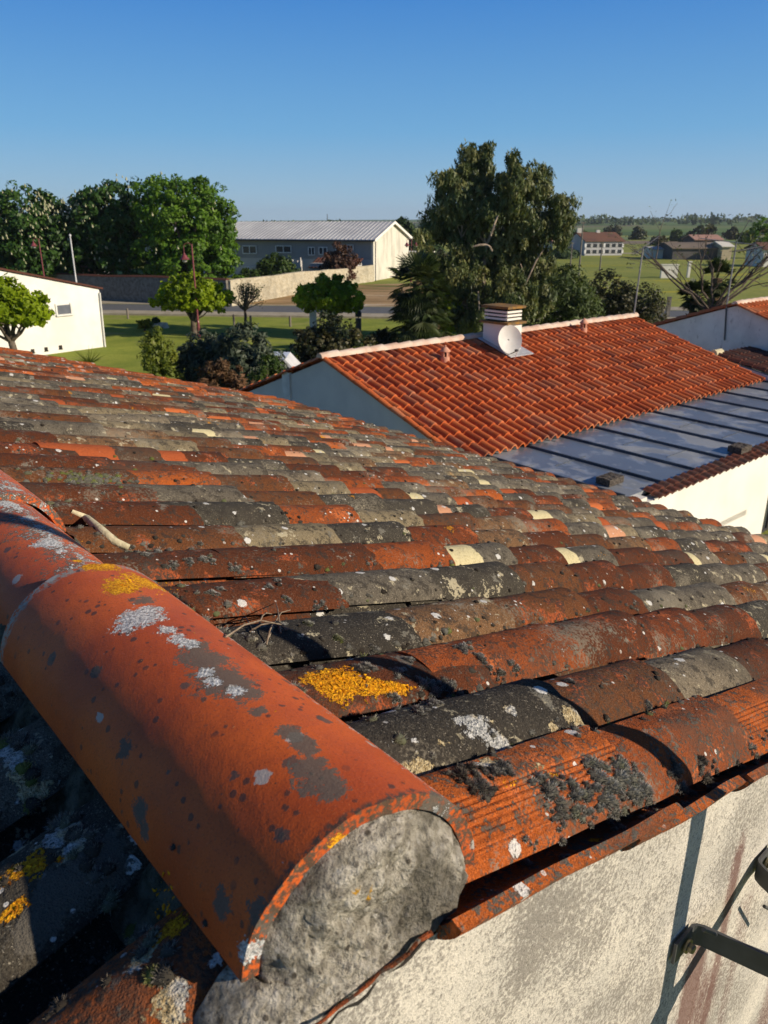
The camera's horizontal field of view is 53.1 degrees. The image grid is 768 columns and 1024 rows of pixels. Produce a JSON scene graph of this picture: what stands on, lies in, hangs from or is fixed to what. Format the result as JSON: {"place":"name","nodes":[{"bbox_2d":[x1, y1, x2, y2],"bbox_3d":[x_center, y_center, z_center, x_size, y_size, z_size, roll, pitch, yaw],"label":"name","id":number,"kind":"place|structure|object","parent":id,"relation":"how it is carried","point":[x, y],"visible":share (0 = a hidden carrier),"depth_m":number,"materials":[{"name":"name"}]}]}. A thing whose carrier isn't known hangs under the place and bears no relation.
{"place":"outdoors","nodes":[
{"label":"outdoors","id":0,"kind":"place"},
{"bbox_2d":[48,316,534,378],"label":"lawn","id":1,"kind":"structure","parent":0,"point":[123,335],"depth_m":45.33,"materials":[{"name":"green plant"}]},
{"bbox_2d":[0,272,55,349],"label":"pollarded mulberry","id":2,"kind":"object","parent":1,"relation":"on","point":[23,307],"visible":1,"depth_m":31.61,"materials":[{"name":"green plant"}]},
{"bbox_2d":[0,268,105,354],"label":"white outbuilding","id":3,"kind":"structure","parent":1,"relation":"on","point":[75,323],"depth_m":37.94,"materials":[{"name":"white painted render"},{"name":"clay tile"}]},
{"bbox_2d":[55,303,73,316],"bbox_3d":[-15.757,-9.971,37.829,0.120,0.595,0.913,15,25,35],"label":"window","id":4,"kind":"structure","parent":3,"relation":"in","point":[63,310],"depth_m":37.85,"materials":[{"name":"grey glass"}]},
{"bbox_2d":[135,318,153,330],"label":"leafy shrub","id":5,"kind":"object","parent":1,"relation":"on","point":[147,323],"visible":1,"depth_m":45.85,"materials":[{"name":"green plant"}]},
{"bbox_2d":[151,316,159,323],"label":"leafy shrub","id":6,"kind":"object","parent":1,"relation":"on","point":[156,319],"visible":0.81,"depth_m":47.20,"materials":[{"name":"green plant"}]},
{"bbox_2d":[152,322,168,327],"bbox_3d":[-14.094,-11.514,47.296,1.712,0.348,0.600,0,21,0],"label":"garden stone","id":7,"kind":"object","parent":1,"relation":"on","point":[163,324],"visible":0.39,"depth_m":47.10,"materials":[{"name":"stone"}]},
{"bbox_2d":[136,325,185,380],"bbox_3d":[-7.543,-4.803,25.967,1.347,2.982,1.370,18,27,39],"label":"yellow shrub","id":8,"kind":"object","parent":1,"relation":"on","point":[163,368],"visible":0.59,"depth_m":25.60,"materials":[{"name":"green plant"}]},
{"bbox_2d":[180,243,200,338],"bbox_3d":[-10.634,-12.044,41.988,0.759,5.069,0.531,-9,22,-22],"label":"street lamp","id":9,"kind":"object","parent":1,"relation":"on","point":[184,258],"visible":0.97,"depth_m":41.51,"materials":[{"name":"metal"}]},
{"bbox_2d":[147,270,236,335],"bbox_3d":[-10.805,-11.745,43.329,4.411,3.779,3.973,-14,24,-32],"label":"pollarded mulberry","id":10,"kind":"object","parent":1,"relation":"on","point":[178,293],"visible":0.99,"depth_m":42.37,"materials":[{"name":"green plant"}]},
{"bbox_2d":[174,328,226,381],"bbox_3d":[-6.209,-5.030,26.875,2.500,2.761,1.988,0,21,0],"label":"olive shrub","id":11,"kind":"object","parent":1,"relation":"on","point":[191,355],"visible":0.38,"depth_m":26.36,"materials":[{"name":"green plant"}]},
{"bbox_2d":[199,319,287,387],"bbox_3d":[-4.784,-4.915,25.939,2.817,3.213,2.338,11,23,27],"label":"olive shrub","id":12,"kind":"object","parent":1,"relation":"on","point":[232,351],"visible":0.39,"depth_m":25.28,"materials":[{"name":"green plant"}]},
{"bbox_2d":[227,279,265,320],"bbox_3d":[-8.193,-12.386,45.895,2.735,2.985,3.098,6,21,16],"label":"bare pollard","id":13,"kind":"object","parent":1,"relation":"on","point":[245,293],"visible":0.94,"depth_m":45.53,"materials":[{"name":"brown plant"}]},
{"bbox_2d":[244,352,284,382],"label":"dark shrub","id":14,"kind":"object","parent":1,"relation":"on","point":[269,362],"visible":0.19,"depth_m":23.44,"materials":[{"name":"green plant"}]},
{"bbox_2d":[274,352,300,372],"bbox_3d":[-3.785,-4.683,27.080,3.050,1.747,1.640,0,21,0],"label":"parked van","id":15,"kind":"object","parent":1,"relation":"on","point":[290,360],"visible":0.02,"depth_m":26.75,"materials":[{"name":"white paint"}]},
{"bbox_2d":[291,272,365,320],"bbox_3d":[-3.092,-11.675,43.333,3.720,3.647,3.515,-17,27,-38],"label":"pollarded mulberry","id":16,"kind":"object","parent":1,"relation":"on","point":[335,295],"visible":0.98,"depth_m":42.45,"materials":[{"name":"green plant"}]},
{"bbox_2d":[284,309,377,362],"bbox_3d":[-1.901,-5.950,28.701,3.561,3.198,2.672,7,22,17],"label":"dark shrub","id":17,"kind":"object","parent":1,"relation":"on","point":[312,343],"visible":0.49,"depth_m":28.16,"materials":[{"name":"green plant"}]},
{"bbox_2d":[364,327,402,345],"bbox_3d":[0.055,-8.310,37.486,2.174,1.453,1.712,0,21,0],"label":"juniper","id":18,"kind":"object","parent":1,"relation":"on","point":[382,336],"visible":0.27,"depth_m":37.35,"materials":[{"name":"green plant"}]},
{"bbox_2d":[386,248,446,342],"bbox_3d":[1.595,-9.579,35.904,3.262,5.304,3.196,0,21,0],"label":"fan palm","id":19,"kind":"object","parent":1,"relation":"on","point":[410,312],"visible":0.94,"depth_m":35.29,"materials":[{"name":"green plant"}]},
{"bbox_2d":[423,278,457,337],"bbox_3d":[2.389,-9.373,37.112,2.385,4.055,2.271,0,21,0],"label":"fan palm","id":20,"kind":"object","parent":1,"relation":"on","point":[445,288],"visible":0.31,"depth_m":36.47,"materials":[{"name":"green plant"}]},
{"bbox_2d":[440,262,466,335],"bbox_3d":[3.669,-11.761,42.589,3.190,4.344,2.806,10,23,25],"label":"leafy shrub","id":21,"kind":"object","parent":1,"relation":"on","point":[450,328],"visible":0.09,"depth_m":42.04,"materials":[{"name":"green plant"}]},
{"bbox_2d":[412,137,582,334],"bbox_3d":[5.626,-13.595,39.074,8.542,10.138,5.450,0,21,0],"label":"eucalyptus","id":22,"kind":"object","parent":1,"relation":"on","point":[461,226],"visible":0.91,"depth_m":38.35,"materials":[{"name":"green plant"}]},
{"bbox_2d":[309,311,316,327],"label":"stone pillar","id":23,"kind":"structure","parent":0,"point":[312,317],"depth_m":45.48,"materials":[{"name":"grey stone"}]},
{"bbox_2d":[355,310,361,331],"bbox_3d":[-1.493,-11.115,44.834,0.380,1.330,0.380,0,21,0],"label":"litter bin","id":24,"kind":"object","parent":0,"point":[358,319],"visible":0.66,"depth_m":44.69,"materials":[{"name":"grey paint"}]},
{"bbox_2d":[0,0,767,220],"label":"sky","id":25,"kind":"structure","parent":0,"point":[302,109],"materials":[{"name":"blue"}]},
{"bbox_2d":[102,310,675,321],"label":"pavement","id":26,"kind":"structure","parent":0,"point":[241,314],"depth_m":53.72,"materials":[{"name":"grey concrete"}]},
{"bbox_2d":[17,228,767,534],"bbox_3d":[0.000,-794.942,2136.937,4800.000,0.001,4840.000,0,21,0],"label":"ground","id":27,"kind":"structure","parent":0,"point":[590,266],"depth_m":97.45,"materials":[{"name":"green plant"}]},
{"bbox_2d":[0,180,83,277],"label":"chestnut tree","id":28,"kind":"object","parent":27,"relation":"on","point":[20,230],"visible":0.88,"depth_m":64.09,"materials":[{"name":"green plant"}]},
{"bbox_2d":[74,344,104,362],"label":"spiky plant","id":29,"kind":"object","parent":27,"relation":"on","point":[89,359],"visible":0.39,"depth_m":16.89,"materials":[{"name":"green plant"}]},
{"bbox_2d":[48,173,150,274],"bbox_3d":[-24.147,-23.841,66.657,9.410,10.189,8.003,0,21,0],"label":"chestnut tree","id":30,"kind":"object","parent":27,"relation":"on","point":[95,214],"visible":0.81,"depth_m":64.39,"materials":[{"name":"green plant"}]},
{"bbox_2d":[45,273,228,301],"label":"stone wall","id":31,"kind":"structure","parent":27,"relation":"on","point":[136,288],"depth_m":63.10,"materials":[{"name":"stone"}]},
{"bbox_2d":[127,172,243,277],"bbox_3d":[-16.649,-22.909,64.076,9.764,10.203,7.886,0,21,0],"label":"leafy tree","id":32,"kind":"object","parent":27,"relation":"on","point":[208,233],"visible":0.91,"depth_m":62.30,"materials":[{"name":"green plant"}]},
{"bbox_2d":[196,358,254,389],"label":"russet shrub","id":33,"kind":"object","parent":27,"relation":"on","point":[224,375],"visible":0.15,"depth_m":19.79,"materials":[{"name":"brown plant"}]},
{"bbox_2d":[229,273,244,279],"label":"leafy shrub","id":34,"kind":"object","parent":27,"relation":"on","point":[235,276],"visible":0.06,"depth_m":65.87,"materials":[{"name":"green plant"}]},
{"bbox_2d":[238,268,262,277],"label":"leafy shrub","id":35,"kind":"object","parent":27,"relation":"on","point":[246,272],"visible":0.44,"depth_m":78.90,"materials":[{"name":"green plant"}]},
{"bbox_2d":[256,252,299,275],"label":"leafy shrub","id":36,"kind":"object","parent":27,"relation":"on","point":[272,265],"visible":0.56,"depth_m":79.35,"materials":[{"name":"green plant"}]},
{"bbox_2d":[145,221,434,280],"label":"long building","id":37,"kind":"structure","parent":27,"relation":"on","point":[379,246],"depth_m":89.08,"materials":[{"name":"metal"}]},
{"bbox_2d":[242,245,256,253],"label":"window","id":38,"kind":"structure","parent":37,"relation":"in","point":[246,249],"depth_m":90.17,"materials":[{"name":"grey glass"}]},
{"bbox_2d":[275,245,291,252],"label":"window","id":39,"kind":"structure","parent":37,"relation":"in","point":[278,248],"depth_m":88.70,"materials":[{"name":"grey glass"}]},
{"bbox_2d":[308,247,314,254],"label":"window","id":40,"kind":"structure","parent":37,"relation":"in","point":[311,250],"depth_m":87.61,"materials":[{"name":"grey glass"}]},
{"bbox_2d":[318,247,327,254],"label":"window","id":41,"kind":"structure","parent":37,"relation":"in","point":[321,250],"depth_m":87.16,"materials":[{"name":"grey glass"}]},
{"bbox_2d":[250,284,412,305],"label":"dirt lot","id":42,"kind":"structure","parent":27,"relation":"on","point":[377,294],"depth_m":66.78,"materials":[{"name":"brown soil"}]},
{"bbox_2d":[228,265,373,305],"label":"stone wall","id":43,"kind":"structure","parent":42,"relation":"on","point":[280,285],"depth_m":67.78,"materials":[{"name":"beige stone"}]},
{"bbox_2d":[307,257,362,270],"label":"car","id":44,"kind":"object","parent":27,"relation":"on","point":[315,264],"depth_m":83.69,"materials":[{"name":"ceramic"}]},
{"bbox_2d":[318,241,360,280],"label":"purple shrub","id":45,"kind":"object","parent":27,"relation":"on","point":[337,260],"visible":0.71,"depth_m":80.36,"materials":[{"name":"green plant"}]},
{"bbox_2d":[0,347,767,1023],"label":"old house","id":46,"kind":"structure","parent":27,"relation":"on","point":[322,863],"depth_m":1.09,"materials":[{"name":"ceramic"}]},
{"bbox_2d":[224,604,297,644],"bbox_3d":[-0.194,0.178,1.263,0.104,0.226,0.492,-3,21,-9],"label":"twig tangle","id":47,"kind":"object","parent":46,"relation":"on","point":[270,629],"visible":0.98,"depth_m":1.28,"materials":[{"name":"wood"}]},
{"bbox_2d":[11,537,753,925],"bbox_3d":[-0.367,0.205,1.334,1.839,0.371,1.069,11,23,26],"label":"lichen","id":48,"kind":"object","parent":46,"relation":"on","point":[347,683],"visible":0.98,"depth_m":1.15,"materials":[{"name":"yellow plant"}]},
{"bbox_2d":[0,356,767,1021],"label":"moss","id":49,"kind":"object","parent":46,"relation":"on","point":[622,778],"visible":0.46,"depth_m":1.02,"materials":[{"name":"grey plant"}]},
{"bbox_2d":[671,848,767,976],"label":"wall bracket","id":50,"kind":"object","parent":46,"relation":"attached to","point":[692,936],"depth_m":1.25,"materials":[{"name":"black metal"}]},
{"bbox_2d":[101,300,687,309],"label":"verge","id":51,"kind":"structure","parent":27,"relation":"on","point":[127,302],"depth_m":61.78,"materials":[{"name":"green plant"}]},
{"bbox_2d":[396,216,415,242],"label":"background tree","id":52,"kind":"object","parent":27,"relation":"on","point":[404,224],"visible":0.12,"depth_m":116.63,"materials":[{"name":"green plant"}]},
{"bbox_2d":[404,239,417,281],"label":"street lamp","id":53,"kind":"object","parent":27,"relation":"on","point":[407,244],"visible":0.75,"depth_m":83.03,"materials":[{"name":"metal"}]},
{"bbox_2d":[409,230,445,252],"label":"background tree","id":54,"kind":"object","parent":27,"relation":"on","point":[438,246],"visible":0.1,"depth_m":110.46,"materials":[{"name":"green plant"}]},
{"bbox_2d":[415,248,448,258],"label":"background tree","id":55,"kind":"object","parent":27,"relation":"on","point":[440,252],"visible":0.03,"depth_m":93.34,"materials":[{"name":"green plant"}]},
{"bbox_2d":[239,303,764,494],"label":"orange roofed house","id":56,"kind":"structure","parent":27,"relation":"on","point":[483,394],"depth_m":16.51,"materials":[{"name":"tile"}]},
{"bbox_2d":[498,325,521,359],"bbox_3d":[2.895,-3.881,17.596,0.520,0.806,0.924,5,21,12],"label":"satellite dish","id":57,"kind":"object","parent":56,"relation":"on","point":[510,339],"visible":1,"depth_m":17.51,"materials":[{"name":"metal"}]},
{"bbox_2d":[626,236,661,313],"bbox_3d":[7.359,-6.721,21.944,0.966,2.177,0.340,-10,23,-25],"label":"tv antenna","id":58,"kind":"object","parent":56,"relation":"on","point":[640,265],"visible":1,"depth_m":21.76,"materials":[{"name":"metal"}]},
{"bbox_2d":[241,212,767,227],"bbox_3d":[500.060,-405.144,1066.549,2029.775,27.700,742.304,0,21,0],"label":"woods","id":59,"kind":"object","parent":27,"relation":"on","point":[686,219],"visible":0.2,"depth_m":860.57,"materials":[{"name":"green plant"}]},
{"bbox_2d":[520,263,605,325],"bbox_3d":[10.035,-12.030,43.667,5.089,4.089,4.176,0,21,0],"label":"willow shrub","id":60,"kind":"object","parent":27,"relation":"on","point":[576,303],"visible":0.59,"depth_m":42.69,"materials":[{"name":"green plant"}]},
{"bbox_2d":[546,247,581,258],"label":"background tree","id":61,"kind":"object","parent":27,"relation":"on","point":[559,254],"visible":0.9,"depth_m":140.93,"materials":[{"name":"green plant"}]},
{"bbox_2d":[570,242,573,265],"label":"field pole","id":62,"kind":"object","parent":27,"relation":"on","point":[572,243],"visible":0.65,"depth_m":104.26,"materials":[{"name":"grey wood"}]},
{"bbox_2d":[578,222,585,275],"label":"field pole","id":63,"kind":"object","parent":27,"relation":"on","point":[581,246],"visible":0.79,"depth_m":83.20,"materials":[{"name":"grey wood"}]},
{"bbox_2d":[568,228,625,255],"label":"two storey house","id":64,"kind":"structure","parent":27,"relation":"on","point":[591,244],"depth_m":156.46,"materials":[{"name":"white paint"}]},
{"bbox_2d":[599,242,603,269],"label":"field pole","id":65,"kind":"object","parent":27,"relation":"on","point":[602,243],"visible":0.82,"depth_m":104.41,"materials":[{"name":"grey wood"}]},
{"bbox_2d":[570,268,649,316],"bbox_3d":[13.326,-12.553,45.584,4.775,3.713,4.068,7,22,18],"label":"dark shrub","id":66,"kind":"object","parent":27,"relation":"on","point":[611,301],"visible":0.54,"depth_m":44.57,"materials":[{"name":"green plant"}]},
{"bbox_2d":[603,224,622,235],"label":"tree","id":67,"kind":"object","parent":27,"relation":"on","point":[617,230],"visible":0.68,"depth_m":393.09,"materials":[{"name":"green plant"}]},
{"bbox_2d":[485,380,767,533],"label":"zinc roof extension","id":68,"kind":"object","parent":27,"relation":"on","point":[676,449],"visible":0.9,"depth_m":14.19,"materials":[{"name":"metal"}]},
{"bbox_2d":[596,472,623,486],"bbox_3d":[3.662,-0.531,12.445,0.400,0.118,0.260,-17,26,-38],"label":"stone block","id":69,"kind":"object","parent":68,"relation":"on","point":[609,479],"depth_m":12.36,"materials":[{"name":"grey stone"}]},
{"bbox_2d":[727,442,751,453],"bbox_3d":[6.570,-1.183,14.183,0.400,0.118,0.260,-17,26,-38],"label":"stone block","id":70,"kind":"object","parent":68,"relation":"on","point":[739,448],"depth_m":14.09,"materials":[{"name":"grey stone"}]},
{"bbox_2d":[761,499,767,532],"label":"window","id":71,"kind":"structure","parent":68,"relation":"in","point":[765,522],"depth_m":15.68,"materials":[{"name":"grey glass"}]},
{"bbox_2d":[628,226,647,239],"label":"tree","id":72,"kind":"object","parent":27,"relation":"on","point":[638,233],"visible":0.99,"depth_m":308.74,"materials":[{"name":"green plant"}]},
{"bbox_2d":[614,282,669,323],"bbox_3d":[14.875,-11.814,44.594,3.580,3.022,2.970,0,21,0],"label":"dark shrub","id":73,"kind":"object","parent":27,"relation":"on","point":[651,305],"visible":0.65,"depth_m":43.92,"materials":[{"name":"green plant"}]},
{"bbox_2d":[643,246,663,258],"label":"white annex","id":74,"kind":"object","parent":27,"relation":"on","point":[654,252],"visible":0.42,"depth_m":142.43,"materials":[{"name":"paint"}]},
{"bbox_2d":[649,235,668,245],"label":"tree","id":75,"kind":"object","parent":27,"relation":"on","point":[663,238],"visible":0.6,"depth_m":225.10,"materials":[{"name":"green plant"}]},
{"bbox_2d":[608,197,767,309],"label":"bare tree","id":76,"kind":"object","parent":27,"relation":"on","point":[744,280],"visible":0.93,"depth_m":28.82,"materials":[{"name":"brown plant"}]},
{"bbox_2d":[657,242,718,259],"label":"long shed","id":77,"kind":"structure","parent":27,"relation":"on","point":[688,250],"depth_m":137.74,"materials":[{"name":"grey"}]},
{"bbox_2d":[686,261,692,277],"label":"gate post","id":78,"kind":"object","parent":27,"relation":"on","point":[688,271],"visible":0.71,"depth_m":91.56,"materials":[{"name":"white concrete"}]},
{"bbox_2d":[676,277,713,314],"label":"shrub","id":79,"kind":"object","parent":27,"relation":"on","point":[690,304],"visible":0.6,"depth_m":30.79,"materials":[{"name":"green plant"}]},
{"bbox_2d":[686,223,717,234],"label":"tree","id":80,"kind":"object","parent":27,"relation":"on","point":[703,231],"visible":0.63,"depth_m":308.44,"materials":[{"name":"green plant"}]},
{"bbox_2d":[681,235,723,241],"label":"pink roofed shed","id":81,"kind":"structure","parent":27,"relation":"on","point":[689,238],"depth_m":180.80,"materials":[{"name":"tile"}]},
{"bbox_2d":[652,296,767,351],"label":"whitewashed house","id":82,"kind":"structure","parent":27,"relation":"on","point":[739,324],"depth_m":22.79,"materials":[{"name":"whitewashed plaster"},{"name":"clay tile"}]},
{"bbox_2d":[700,219,763,308],"bbox_3d":[10.369,-7.208,22.360,2.517,2.462,1.226,-8,22,-20],"label":"tv antenna","id":83,"kind":"object","parent":82,"relation":"on","point":[748,249],"visible":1,"depth_m":22.10,"materials":[{"name":"metal"}]},
{"bbox_2d":[702,257,737,306],"bbox_3d":[13.783,-8.178,32.190,1.681,4.915,1.750,0,21,0],"label":"fan palm","id":84,"kind":"object","parent":27,"relation":"on","point":[718,291],"visible":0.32,"depth_m":31.32,"materials":[{"name":"green plant"}]},
{"bbox_2d":[710,241,734,259],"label":"ochre gable barn","id":85,"kind":"structure","parent":27,"relation":"on","point":[725,247],"depth_m":135.78,"materials":[{"name":"paint"}]},
{"bbox_2d":[721,226,738,239],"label":"tree","id":86,"kind":"object","parent":27,"relation":"on","point":[729,234],"visible":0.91,"depth_m":309.39,"materials":[{"name":"green plant"}]},
{"bbox_2d":[710,346,767,454],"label":"lean to","id":87,"kind":"object","parent":27,"relation":"on","point":[753,359],"visible":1,"depth_m":20.94,"materials":[{"name":"tile"}]},
{"bbox_2d":[745,215,767,242],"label":"tree","id":88,"kind":"object","parent":27,"relation":"on","point":[751,231],"visible":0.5,"depth_m":140.58,"materials":[{"name":"green plant"}]},
{"bbox_2d":[102,304,688,316],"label":"road","id":89,"kind":"structure","parent":0,"point":[237,308],"depth_m":57.48,"materials":[{"name":"grey asphalt"}]},
{"bbox_2d":[30,238,44,275],"bbox_3d":[-26.619,-18.519,59.318,0.759,5.024,0.531,-9,22,-22],"label":"street lamp","id":90,"kind":"object","parent":89,"relation":"on","point":[33,245],"visible":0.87,"depth_m":58.60,"materials":[{"name":"brown metal"}]},
{"bbox_2d":[69,234,76,281],"bbox_3d":[-22.315,-17.245,55.477,0.180,5.335,0.171,0,21,0],"label":"flag pole","id":91,"kind":"object","parent":89,"relation":"on","point":[73,258],"visible":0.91,"depth_m":55.10,"materials":[{"name":"white metal"}]},
{"bbox_2d":[665,297,671,316],"bbox_3d":[19.539,-14.089,52.751,0.280,1.340,0.240,0,21,0],"label":"concrete post","id":92,"kind":"object","parent":89,"relation":"on","point":[668,306],"visible":0.86,"depth_m":52.67,"materials":[{"name":"grey concrete"}]},
{"bbox_2d":[237,218,764,225],"bbox_3d":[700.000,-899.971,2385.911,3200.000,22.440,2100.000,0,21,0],"label":"hills","id":93,"kind":"structure","parent":0,"point":[414,221],"depth_m":2113.10,"materials":[{"name":"green plant"}]},
{"bbox_2d":[494,221,767,235],"bbox_3d":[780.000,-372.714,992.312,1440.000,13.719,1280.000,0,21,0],"label":"hills","id":94,"kind":"structure","parent":0,"point":[666,229],"depth_m":656.13,"materials":[{"name":"green plant"}]},
{"bbox_2d":[623,241,677,243],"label":"field","id":95,"kind":"structure","parent":0,"point":[637,242],"depth_m":265.14,"materials":[{"name":"green plant"}]},
{"bbox_2d":[669,228,682,240],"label":"tree","id":96,"kind":"object","parent":95,"relation":"on","point":[675,234],"visible":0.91,"depth_m":281.10,"materials":[{"name":"green plant"}]},
{"bbox_2d":[660,264,679,277],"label":"garden wall","id":97,"kind":"structure","parent":0,"point":[667,267],"depth_m":90.57,"materials":[{"name":"white paint"}]},
{"bbox_2d":[622,237,760,239],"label":"field","id":98,"kind":"structure","parent":0,"point":[626,238],"depth_m":338.28,"materials":[{"name":"green plant"}]},
{"bbox_2d":[744,242,767,266],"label":"white far house","id":99,"kind":"structure","parent":0,"point":[759,254],"depth_m":115.84,"materials":[{"name":"brown tile"}]},
{"label":"field","id":100,"kind":"structure","parent":0,"visible":0},
{"bbox_2d":[735,230,755,243],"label":"tree","id":101,"kind":"object","parent":100,"relation":"on","point":[743,236],"visible":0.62,"depth_m":243.71,"materials":[{"name":"green plant"}]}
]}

